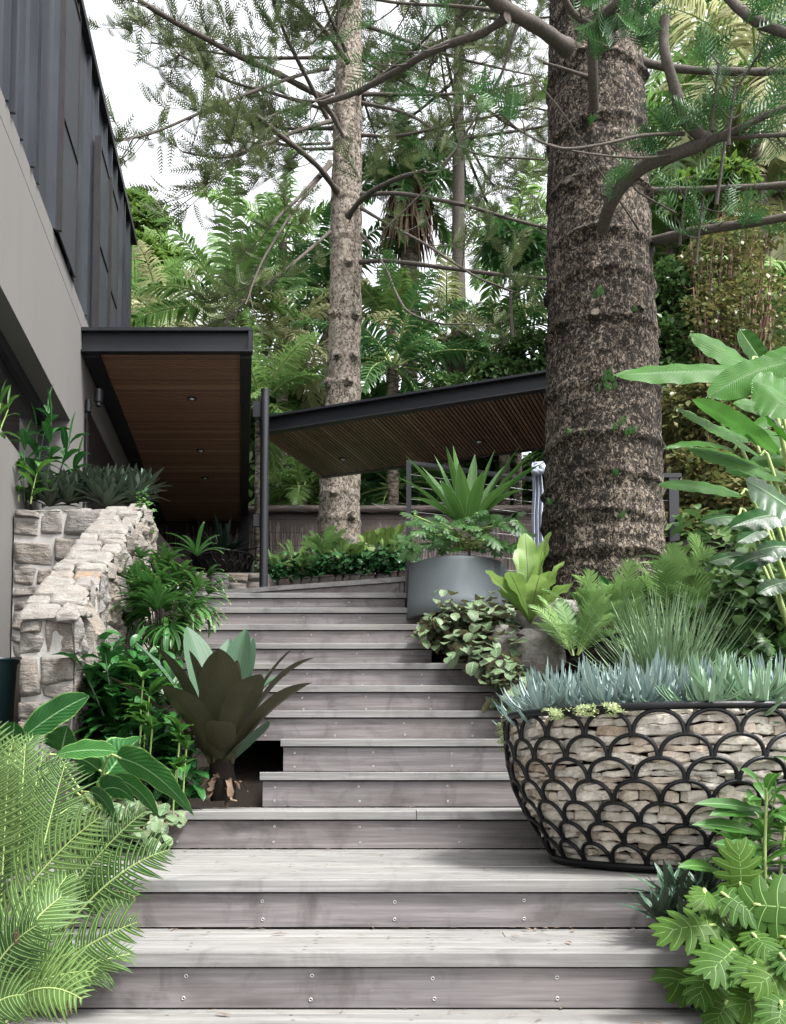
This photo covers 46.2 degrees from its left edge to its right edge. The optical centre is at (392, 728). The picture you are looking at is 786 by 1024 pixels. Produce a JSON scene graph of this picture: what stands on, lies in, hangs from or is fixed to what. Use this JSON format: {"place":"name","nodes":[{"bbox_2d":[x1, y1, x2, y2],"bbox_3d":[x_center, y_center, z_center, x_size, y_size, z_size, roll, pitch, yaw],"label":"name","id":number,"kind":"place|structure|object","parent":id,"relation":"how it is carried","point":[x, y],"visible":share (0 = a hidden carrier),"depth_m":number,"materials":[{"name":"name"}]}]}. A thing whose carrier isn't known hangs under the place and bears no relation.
{"place":"outdoors","nodes":[
{"label":"outdoors","id":0,"kind":"place"},
{"bbox_2d":[75,463,125,493],"bbox_3d":[-2.057,-1.734,6.442,0.480,0.260,0.498,0,-3,0],"label":"strap leaf rosette","id":1,"kind":"object","parent":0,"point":[96,472],"visible":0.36,"depth_m":6.36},
{"bbox_2d":[0,532,785,1007],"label":"ground","id":2,"kind":"structure","parent":0,"point":[252,760],"depth_m":5.02,"materials":[{"name":"soil"}]},
{"bbox_2d":[0,657,19,725],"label":"planter","id":3,"kind":"object","parent":2,"relation":"on","point":[8,669],"visible":0.88,"depth_m":4.22,"materials":[{"name":"black paint"}]},
{"bbox_2d":[0,692,89,777],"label":"paddle leaf plant","id":4,"kind":"object","parent":2,"relation":"on","point":[51,715],"visible":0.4,"depth_m":3.37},
{"bbox_2d":[0,721,91,852],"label":"fern","id":5,"kind":"object","parent":2,"relation":"on","point":[16,747],"visible":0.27,"depth_m":3.02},
{"bbox_2d":[11,508,121,656],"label":"planter wall","id":6,"kind":"structure","parent":2,"relation":"on","point":[44,542],"depth_m":5.96,"materials":[{"name":"stone"}]},
{"bbox_2d":[15,459,55,503],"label":"ginger plant","id":7,"kind":"object","parent":6,"relation":"on","point":[20,463],"visible":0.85,"depth_m":6.06,"materials":[{"name":"green plant"}]},
{"bbox_2d":[0,867,144,1023],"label":"fern","id":8,"kind":"object","parent":2,"relation":"on","point":[39,977],"visible":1,"depth_m":2.11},
{"bbox_2d":[0,0,154,657],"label":"house","id":9,"kind":"structure","parent":2,"relation":"on","point":[68,238],"depth_m":7.09,"materials":[{"name":"paint"}]},
{"bbox_2d":[0,329,50,479],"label":"window","id":10,"kind":"structure","parent":9,"relation":"in","point":[11,371],"depth_m":6.82,"materials":[{"name":"black glass"}]},
{"bbox_2d":[86,413,114,509],"bbox_3d":[-2.902,-1.892,9.124,0.032,1.964,1.514,0,-3,-8],"label":"door","id":11,"kind":"structure","parent":9,"relation":"in","point":[99,454],"depth_m":8.77,"materials":[{"name":"brown metal"}]},
{"bbox_2d":[80,327,252,555],"bbox_3d":[-2.352,-1.954,10.722,1.507,2.862,5.648,0,-3,-8],"label":"entry canopy","id":12,"kind":"object","parent":9,"relation":"attached to","point":[177,402],"visible":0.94,"depth_m":9.34,"materials":[{"name":"brown wood"}]},
{"bbox_2d":[16,503,158,815],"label":"stone wall","id":13,"kind":"structure","parent":2,"relation":"on","point":[72,601],"depth_m":4.33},
{"bbox_2d":[0,738,175,931],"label":"fern","id":14,"kind":"object","parent":2,"relation":"on","point":[25,813],"visible":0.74,"depth_m":2.55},
{"bbox_2d":[43,726,193,821],"bbox_3d":[-1.076,0.160,3.372,0.405,0.358,0.685,3,-4,-41],"label":"heart leaf plant","id":15,"kind":"object","parent":2,"relation":"on","point":[125,765],"visible":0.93,"depth_m":3.28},
{"bbox_2d":[66,786,189,857],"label":"ground cover","id":16,"kind":"object","parent":2,"relation":"on","point":[163,820],"visible":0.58,"depth_m":3.56,"materials":[{"name":"green plant"}]},
{"bbox_2d":[74,624,201,803],"bbox_3d":[-1.241,-0.096,4.367,0.829,1.153,1.096,0,-3,0],"label":"ground cover","id":17,"kind":"object","parent":2,"relation":"on","point":[138,652],"visible":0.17,"depth_m":4.31,"materials":[{"name":"green plant"}]},
{"bbox_2d":[52,632,160,737],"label":"ginger shrub","id":18,"kind":"object","parent":17,"relation":"on","point":[93,679],"visible":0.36,"depth_m":4.11,"materials":[{"name":"green plant"}]},
{"bbox_2d":[77,666,162,739],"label":"ginger shrub","id":19,"kind":"object","parent":17,"relation":"on","point":[112,709],"visible":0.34,"depth_m":4.12,"materials":[{"name":"green plant"}]},
{"bbox_2d":[75,642,171,747],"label":"ginger shrub","id":20,"kind":"object","parent":17,"relation":"on","point":[141,665],"visible":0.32,"depth_m":4.15,"materials":[{"name":"green plant"}]},
{"bbox_2d":[87,708,196,788],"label":"ginger shrub","id":21,"kind":"object","parent":2,"relation":"on","point":[123,730],"visible":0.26,"depth_m":3.97,"materials":[{"name":"green plant"}]},
{"bbox_2d":[126,187,183,304],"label":"broadleaf tree","id":22,"kind":"object","parent":2,"relation":"on","point":[163,251],"visible":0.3,"depth_m":27.31,"materials":[{"name":"green plant"}]},
{"bbox_2d":[115,660,196,814],"bbox_3d":[-0.980,0.042,3.786,0.410,0.664,0.219,-1,-3,25],"label":"ginger shrub","id":23,"kind":"object","parent":2,"relation":"on","point":[152,722],"visible":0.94,"depth_m":3.80,"materials":[{"name":"green plant"}]},
{"bbox_2d":[151,533,189,620],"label":"planter soil","id":24,"kind":"structure","parent":2,"relation":"on","point":[160,541],"depth_m":6.75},
{"bbox_2d":[19,468,78,507],"bbox_3d":[-2.351,-1.627,6.309,0.463,0.254,0.506,1,-3,-19],"label":"strap leaf rosette","id":25,"kind":"object","parent":24,"relation":"on","point":[48,499],"visible":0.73,"depth_m":6.20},
{"bbox_2d":[9,385,91,501],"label":"ginger plant","id":26,"kind":"object","parent":24,"relation":"on","point":[26,438],"visible":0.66,"depth_m":6.38,"materials":[{"name":"green plant"}]},
{"bbox_2d":[44,468,95,503],"bbox_3d":[-2.217,-1.657,6.320,0.490,0.251,0.520,0,-3,0],"label":"strap leaf rosette","id":27,"kind":"object","parent":24,"relation":"in","point":[69,482],"visible":0.76,"depth_m":6.25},
{"bbox_2d":[71,472,141,508],"bbox_3d":[-1.945,-1.607,6.250,0.464,0.249,0.506,1,-3,-21],"label":"strap leaf rosette","id":28,"kind":"object","parent":24,"relation":"on","point":[106,492],"visible":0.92,"depth_m":6.18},
{"bbox_2d":[103,470,166,505],"bbox_3d":[-1.837,-1.671,6.468,0.546,0.254,0.454,-1,-3,22],"label":"strap leaf rosette","id":29,"kind":"object","parent":24,"relation":"on","point":[137,485],"visible":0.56,"depth_m":6.37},
{"bbox_2d":[109,522,236,664],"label":"lady palm","id":30,"kind":"object","parent":2,"relation":"on","point":[154,593],"visible":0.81,"depth_m":5.09,"materials":[{"name":"green plant"}]},
{"bbox_2d":[131,245,222,326],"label":"palm tree","id":31,"kind":"object","parent":2,"relation":"on","point":[174,272],"visible":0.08,"depth_m":18.80,"materials":[{"name":"green plant"}]},
{"bbox_2d":[149,707,208,809],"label":"ground cover","id":32,"kind":"object","parent":2,"relation":"on","point":[191,771],"visible":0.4,"depth_m":4.00,"materials":[{"name":"green plant"}]},
{"bbox_2d":[131,240,259,346],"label":"palm tree","id":33,"kind":"object","parent":2,"relation":"on","point":[144,248],"visible":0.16,"depth_m":16.78,"materials":[{"name":"green plant"}]},
{"bbox_2d":[105,627,312,807],"bbox_3d":[-0.796,-0.060,4.104,0.910,0.866,0.710,0,-3,0],"label":"bromeliad","id":34,"kind":"object","parent":2,"relation":"on","point":[217,699],"visible":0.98,"depth_m":4.01,"materials":[{"name":"plant"}]},
{"bbox_2d":[130,166,328,381],"bbox_3d":[-2.611,-5.425,14.866,3.712,6.341,3.046,0,-3,-8],"label":"palm tree","id":35,"kind":"object","parent":2,"relation":"on","point":[226,262],"visible":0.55,"depth_m":14.53,"materials":[{"name":"green plant"}]},
{"bbox_2d":[191,267,370,504],"bbox_3d":[-1.724,-4.846,15.410,3.015,4.993,2.880,2,-4,-33],"label":"palm tree","id":36,"kind":"object","parent":2,"relation":"on","point":[287,333],"visible":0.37,"depth_m":15.14,"materials":[{"name":"green plant"}]},
{"bbox_2d":[192,148,371,325],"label":"palm tree","id":37,"kind":"object","parent":2,"relation":"on","point":[307,229],"visible":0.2,"depth_m":18.39,"materials":[{"name":"green plant"}]},
{"bbox_2d":[240,309,327,570],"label":"palm tree","id":38,"kind":"object","parent":2,"relation":"on","point":[278,381],"visible":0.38,"depth_m":12.65,"materials":[{"name":"green plant"}]},
{"bbox_2d":[248,456,365,504],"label":"palm tree","id":39,"kind":"object","parent":2,"relation":"on","point":[297,495],"visible":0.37,"depth_m":14.47,"materials":[{"name":"green plant"}]},
{"bbox_2d":[87,0,548,574],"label":"pine tree","id":40,"kind":"object","parent":2,"relation":"on","point":[339,504],"visible":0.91,"depth_m":11.58,"materials":[{"name":"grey plant"}]},
{"bbox_2d":[224,203,416,376],"bbox_3d":[-1.086,-6.245,17.463,3.489,7.184,3.613,-2,-4,28],"label":"palm tree","id":41,"kind":"object","parent":2,"relation":"on","point":[323,275],"visible":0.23,"depth_m":17.15,"materials":[{"name":"green plant"}]},
{"bbox_2d":[300,524,345,557],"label":"fern","id":42,"kind":"object","parent":2,"relation":"on","point":[318,543],"visible":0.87,"depth_m":11.76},
{"bbox_2d":[252,540,421,582],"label":"ground cover","id":43,"kind":"object","parent":2,"relation":"on","point":[385,562],"visible":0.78,"depth_m":11.41,"materials":[{"name":"green plant"}]},
{"bbox_2d":[273,570,405,592],"bbox_3d":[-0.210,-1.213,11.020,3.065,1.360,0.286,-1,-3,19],"label":"stone edging","id":44,"kind":"object","parent":2,"relation":"on","point":[308,580],"visible":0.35,"depth_m":11.12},
{"bbox_2d":[155,502,543,576],"bbox_3d":[0.293,-2.548,13.452,8.375,1.579,0.231,0,-3,0],"label":"brushwood fence","id":45,"kind":"object","parent":2,"relation":"on","point":[294,524],"visible":0.12,"depth_m":13.48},
{"bbox_2d":[0,576,785,1023],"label":"timber stairs","id":46,"kind":"structure","parent":2,"relation":"on","point":[372,688],"depth_m":2.71,"materials":[{"name":"grey wood"}]},
{"bbox_2d":[194,572,275,590],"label":"stone plinth","id":47,"kind":"structure","parent":46,"relation":"on","point":[247,580],"depth_m":9.79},
{"bbox_2d":[190,548,254,572],"bbox_3d":[-1.920,-1.783,10.362,0.717,0.315,0.717,0,-3,0],"label":"basket planter","id":48,"kind":"object","parent":47,"relation":"on","point":[229,562],"visible":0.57,"depth_m":10.11,"materials":[{"name":"black metal"}]},
{"bbox_2d":[181,512,259,560],"bbox_3d":[-1.921,-2.098,10.398,1.083,0.590,1.037,0,-3,0],"label":"strap leaf rosette","id":49,"kind":"object","parent":48,"relation":"in","point":[221,539],"visible":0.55,"depth_m":10.26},
{"bbox_2d":[253,370,545,586],"bbox_3d":[0.407,-2.179,9.700,3.929,2.600,1.866,-1,-3,21],"label":"walkway canopy","id":50,"kind":"object","parent":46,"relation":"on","point":[505,415],"visible":0.81,"depth_m":9.58,"materials":[{"name":"brown wood"}]},
{"bbox_2d":[406,460,681,605],"bbox_3d":[1.164,-1.460,7.236,2.181,1.110,0.352,0,-3,-7],"label":"wire balustrade","id":51,"kind":"object","parent":46,"relation":"on","point":[672,500],"visible":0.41,"depth_m":7.19,"materials":[{"name":"metal"}]},
{"bbox_2d":[531,461,545,547],"bbox_3d":[1.157,-1.763,7.257,0.148,0.712,0.150,0,-3,0],"label":"scarf","id":52,"kind":"object","parent":51,"relation":"hanging from","point":[537,502],"visible":0.77,"depth_m":7.27,"materials":[{"name":"grey fabric"}]},
{"bbox_2d":[500,700,785,872],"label":"basket planter","id":53,"kind":"object","parent":46,"relation":"on","point":[624,790],"visible":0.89,"depth_m":2.78,"materials":[{"name":"black metal"}]},
{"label":"basket soil","id":54,"kind":"structure","parent":53,"relation":"in","visible":0},
{"bbox_2d":[492,659,586,735],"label":"chalk stick succulent","id":55,"kind":"object","parent":54,"relation":"on","point":[518,703],"visible":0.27,"depth_m":3.11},
{"bbox_2d":[504,657,606,712],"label":"chalk stick succulent","id":56,"kind":"object","parent":54,"relation":"on","point":[561,687],"visible":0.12,"depth_m":3.06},
{"bbox_2d":[565,649,662,705],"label":"chalk stick succulent","id":57,"kind":"object","parent":54,"relation":"on","point":[597,693],"visible":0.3,"depth_m":2.95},
{"bbox_2d":[595,646,692,702],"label":"chalk stick succulent","id":58,"kind":"object","parent":54,"relation":"on","point":[650,692],"visible":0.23,"depth_m":2.87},
{"bbox_2d":[559,582,776,685],"bbox_3d":[1.006,-0.247,3.383,0.898,0.559,0.780,0,-3,0],"label":"grass tuft","id":59,"kind":"object","parent":54,"relation":"on","point":[641,651],"visible":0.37,"depth_m":3.27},
{"bbox_2d":[651,652,741,701],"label":"chalk stick succulent","id":60,"kind":"object","parent":54,"relation":"on","point":[684,674],"visible":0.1,"depth_m":2.92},
{"bbox_2d":[641,648,777,702],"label":"chalk stick succulent","id":61,"kind":"object","parent":54,"relation":"on","point":[703,689],"visible":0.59,"depth_m":2.72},
{"bbox_2d":[692,649,785,723],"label":"chalk stick succulent","id":62,"kind":"object","parent":54,"relation":"on","point":[760,685],"visible":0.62,"depth_m":2.70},
{"bbox_2d":[686,756,785,888],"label":"ginger plant","id":63,"kind":"object","parent":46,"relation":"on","point":[772,820],"visible":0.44,"depth_m":2.50,"materials":[{"name":"green plant"}]},
{"bbox_2d":[288,268,501,504],"bbox_3d":[-0.032,-4.160,13.818,2.800,4.196,3.037,-2,-4,37],"label":"palm tree","id":64,"kind":"object","parent":2,"relation":"on","point":[393,370],"visible":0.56,"depth_m":13.62,"materials":[{"name":"green plant"}]},
{"bbox_2d":[361,249,444,503],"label":"palm tree","id":65,"kind":"object","parent":2,"relation":"on","point":[374,300],"visible":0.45,"depth_m":16.63,"materials":[{"name":"green plant"}]},
{"bbox_2d":[359,464,451,504],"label":"palm tree","id":66,"kind":"object","parent":2,"relation":"on","point":[422,483],"visible":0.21,"depth_m":14.63,"materials":[{"name":"green plant"}]},
{"bbox_2d":[362,107,476,503],"bbox_3d":[0.291,-6.902,16.862,2.488,8.585,2.333,2,-4,-33],"label":"palm tree","id":67,"kind":"object","parent":2,"relation":"on","point":[409,252],"visible":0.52,"depth_m":16.85,"materials":[{"name":"green plant"}]},
{"bbox_2d":[361,254,547,504],"bbox_3d":[0.768,-4.940,15.753,3.442,5.006,3.567,2,-3,-27],"label":"palm tree","id":68,"kind":"object","parent":2,"relation":"on","point":[451,298],"visible":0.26,"depth_m":15.38,"materials":[{"name":"green plant"}]},
{"bbox_2d":[406,556,507,620],"bbox_3d":[0.454,-0.951,6.511,0.725,0.379,0.725,0,-3,0],"label":"round pot","id":69,"kind":"object","parent":2,"relation":"on","point":[468,578],"visible":0.75,"depth_m":6.21,"materials":[{"name":"metal"}]},
{"bbox_2d":[397,510,536,562],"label":"lobed leaf plant","id":70,"kind":"object","parent":69,"relation":"on","point":[446,537],"visible":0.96,"depth_m":6.21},
{"bbox_2d":[395,447,540,531],"bbox_3d":[0.506,-1.737,6.478,1.024,0.695,0.850,0,-3,0],"label":"sword leaf plant","id":71,"kind":"object","parent":69,"relation":"in","point":[468,496],"visible":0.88,"depth_m":6.33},
{"bbox_2d":[402,589,533,713],"bbox_3d":[0.612,-0.419,5.504,0.874,0.981,1.545,1,-3,-23],"label":"ground cover","id":72,"kind":"object","parent":2,"relation":"on","point":[457,632],"visible":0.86,"depth_m":5.40,"materials":[{"name":"green plant"}]},
{"bbox_2d":[281,0,674,490],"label":"pine tree","id":73,"kind":"object","parent":2,"relation":"on","point":[458,184],"visible":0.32,"depth_m":16.14,"materials":[{"name":"green plant"}]},
{"bbox_2d":[414,257,547,504],"bbox_3d":[1.807,-5.056,15.251,2.661,5.232,3.204,2,-4,-37],"label":"palm tree","id":74,"kind":"object","parent":2,"relation":"on","point":[521,321],"visible":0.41,"depth_m":15.08,"materials":[{"name":"green plant"}]},
{"bbox_2d":[428,325,546,388],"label":"hedge shrub","id":75,"kind":"object","parent":2,"relation":"on","point":[513,359],"visible":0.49,"depth_m":13.24,"materials":[{"name":"green plant"}]},
{"bbox_2d":[434,155,548,504],"bbox_3d":[2.633,-7.421,19.547,3.072,8.493,3.150,-2,-4,28],"label":"palm tree","id":76,"kind":"object","parent":2,"relation":"on","point":[475,283],"visible":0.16,"depth_m":19.45,"materials":[{"name":"green plant"}]},
{"bbox_2d":[469,211,546,340],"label":"tree fern","id":77,"kind":"object","parent":2,"relation":"on","point":[489,255],"visible":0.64,"depth_m":14.28,"materials":[{"name":"green plant"}]},
{"bbox_2d":[239,0,785,599],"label":"pine tree","id":78,"kind":"object","parent":2,"relation":"on","point":[603,492],"visible":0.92,"depth_m":6.08,"materials":[{"name":"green plant"}]},
{"bbox_2d":[248,176,785,516],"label":"woodland","id":79,"kind":"object","parent":2,"relation":"on","point":[482,464],"visible":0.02,"depth_m":16.31,"materials":[{"name":"green plant"}]},
{"bbox_2d":[491,598,580,681],"bbox_3d":[0.845,-0.516,5.457,0.486,0.554,0.670,-3,-4,41],"label":"boulder","id":80,"kind":"object","parent":2,"relation":"on","point":[539,647],"visible":0.47,"depth_m":5.20,"materials":[{"name":"stone"}]},
{"bbox_2d":[485,532,571,622],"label":"birds nest fern","id":81,"kind":"object","parent":80,"relation":"on","point":[520,590],"visible":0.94,"depth_m":5.31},
{"bbox_2d":[539,567,622,621],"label":"fern","id":82,"kind":"object","parent":80,"relation":"on","point":[584,592],"visible":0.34,"depth_m":5.09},
{"bbox_2d":[528,589,621,655],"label":"fern","id":83,"kind":"object","parent":2,"relation":"on","point":[565,629],"visible":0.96,"depth_m":4.96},
{"bbox_2d":[572,557,662,632],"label":"fern","id":84,"kind":"object","parent":2,"relation":"on","point":[613,588],"visible":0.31,"depth_m":5.22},
{"bbox_2d":[591,596,691,651],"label":"fern","id":85,"kind":"object","parent":2,"relation":"on","point":[619,614],"visible":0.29,"depth_m":4.88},
{"bbox_2d":[536,4,785,468],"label":"palm tree","id":86,"kind":"object","parent":2,"relation":"on","point":[657,102],"visible":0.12,"depth_m":12.41,"materials":[{"name":"green plant"}]},
{"bbox_2d":[616,542,717,618],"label":"fern","id":87,"kind":"object","parent":2,"relation":"on","point":[672,559],"visible":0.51,"depth_m":5.13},
{"bbox_2d":[614,857,725,925],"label":"strap leaf clump","id":88,"kind":"object","parent":2,"relation":"on","point":[672,890],"visible":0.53,"depth_m":2.49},
{"bbox_2d":[653,251,706,538],"bbox_3d":[2.791,-2.999,9.294,0.917,3.834,1.250,2,-4,-30],"label":"hedge shrub","id":89,"kind":"object","parent":2,"relation":"on","point":[667,277],"visible":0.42,"depth_m":9.17,"materials":[{"name":"green plant"}]},
{"bbox_2d":[648,565,741,638],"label":"fern","id":90,"kind":"object","parent":2,"relation":"on","point":[704,588],"visible":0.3,"depth_m":4.82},
{"bbox_2d":[614,329,785,470],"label":"paddle leaf plant","id":91,"kind":"object","parent":2,"relation":"on","point":[759,375],"visible":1,"depth_m":3.97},
{"bbox_2d":[629,506,785,674],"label":"ground cover","id":92,"kind":"object","parent":2,"relation":"on","point":[678,528],"visible":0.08,"depth_m":6.48,"materials":[{"name":"green plant"}]},
{"bbox_2d":[649,140,773,326],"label":"palm tree","id":93,"kind":"object","parent":2,"relation":"on","point":[657,227],"visible":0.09,"depth_m":12.88,"materials":[{"name":"green plant"}]},
{"bbox_2d":[643,0,785,338],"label":"palm tree","id":94,"kind":"object","parent":2,"relation":"on","point":[651,53],"visible":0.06,"depth_m":14.04,"materials":[{"name":"green plant"}]},
{"bbox_2d":[644,0,785,449],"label":"palm tree","id":95,"kind":"object","parent":2,"relation":"on","point":[742,41],"visible":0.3,"depth_m":11.68,"materials":[{"name":"green plant"}]},
{"bbox_2d":[666,148,764,478],"bbox_3d":[3.464,-3.626,9.875,0.949,5.074,0.842,0,-3,0],"label":"hedge shrub","id":96,"kind":"object","parent":2,"relation":"on","point":[734,161],"visible":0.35,"depth_m":9.80,"materials":[{"name":"green plant"}]},
{"bbox_2d":[648,837,785,1023],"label":"lobed leaf plant","id":97,"kind":"object","parent":2,"relation":"on","point":[734,971],"visible":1,"depth_m":2.15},
{"bbox_2d":[658,377,785,595],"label":"paddle leaf plant","id":98,"kind":"object","parent":2,"relation":"on","point":[764,463],"visible":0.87,"depth_m":4.38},
{"bbox_2d":[661,364,785,541],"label":"hedge shrub","id":99,"kind":"object","parent":2,"relation":"on","point":[702,469],"visible":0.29,"depth_m":7.92,"materials":[{"name":"green plant"}]},
{"bbox_2d":[664,503,785,556],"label":"ground cover","id":100,"kind":"object","parent":2,"relation":"on","point":[725,535],"visible":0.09,"depth_m":6.65,"materials":[{"name":"green plant"}]},
{"bbox_2d":[669,191,785,510],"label":"twiggy shrub","id":101,"kind":"object","parent":2,"relation":"on","point":[725,321],"visible":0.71,"depth_m":9.06,"materials":[{"name":"green plant"}]},
{"bbox_2d":[678,768,785,886],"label":"ginger plant","id":102,"kind":"object","parent":2,"relation":"on","point":[726,807],"visible":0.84,"depth_m":2.37,"materials":[{"name":"green plant"}]},
{"bbox_2d":[680,593,785,673],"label":"lobed leaf plant","id":103,"kind":"object","parent":2,"relation":"on","point":[768,648],"visible":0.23,"depth_m":4.45,"materials":[{"name":"green plant"}]},
{"bbox_2d":[685,535,785,646],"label":"ground cover","id":104,"kind":"object","parent":2,"relation":"on","point":[746,598],"visible":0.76,"depth_m":4.47,"materials":[{"name":"green plant"}]},
{"bbox_2d":[685,131,785,312],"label":"palm tree","id":105,"kind":"object","parent":2,"relation":"on","point":[775,169],"visible":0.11,"depth_m":12.02,"materials":[{"name":"green plant"}]},
{"bbox_2d":[698,252,785,376],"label":"palm tree","id":106,"kind":"object","parent":2,"relation":"on","point":[780,265],"visible":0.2,"depth_m":10.42,"materials":[{"name":"green plant"}]},
{"bbox_2d":[701,476,785,626],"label":"paddle leaf plant","id":107,"kind":"object","parent":2,"relation":"on","point":[769,512],"visible":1,"depth_m":4.08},
{"bbox_2d":[715,610,785,673],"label":"lobed leaf plant","id":108,"kind":"object","parent":2,"relation":"on","point":[777,638],"visible":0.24,"depth_m":4.56,"materials":[{"name":"green plant"}]},
{"bbox_2d":[84,0,785,457],"label":"sky","id":109,"kind":"structure","parent":0,"point":[120,78],"materials":[{"name":"white"}]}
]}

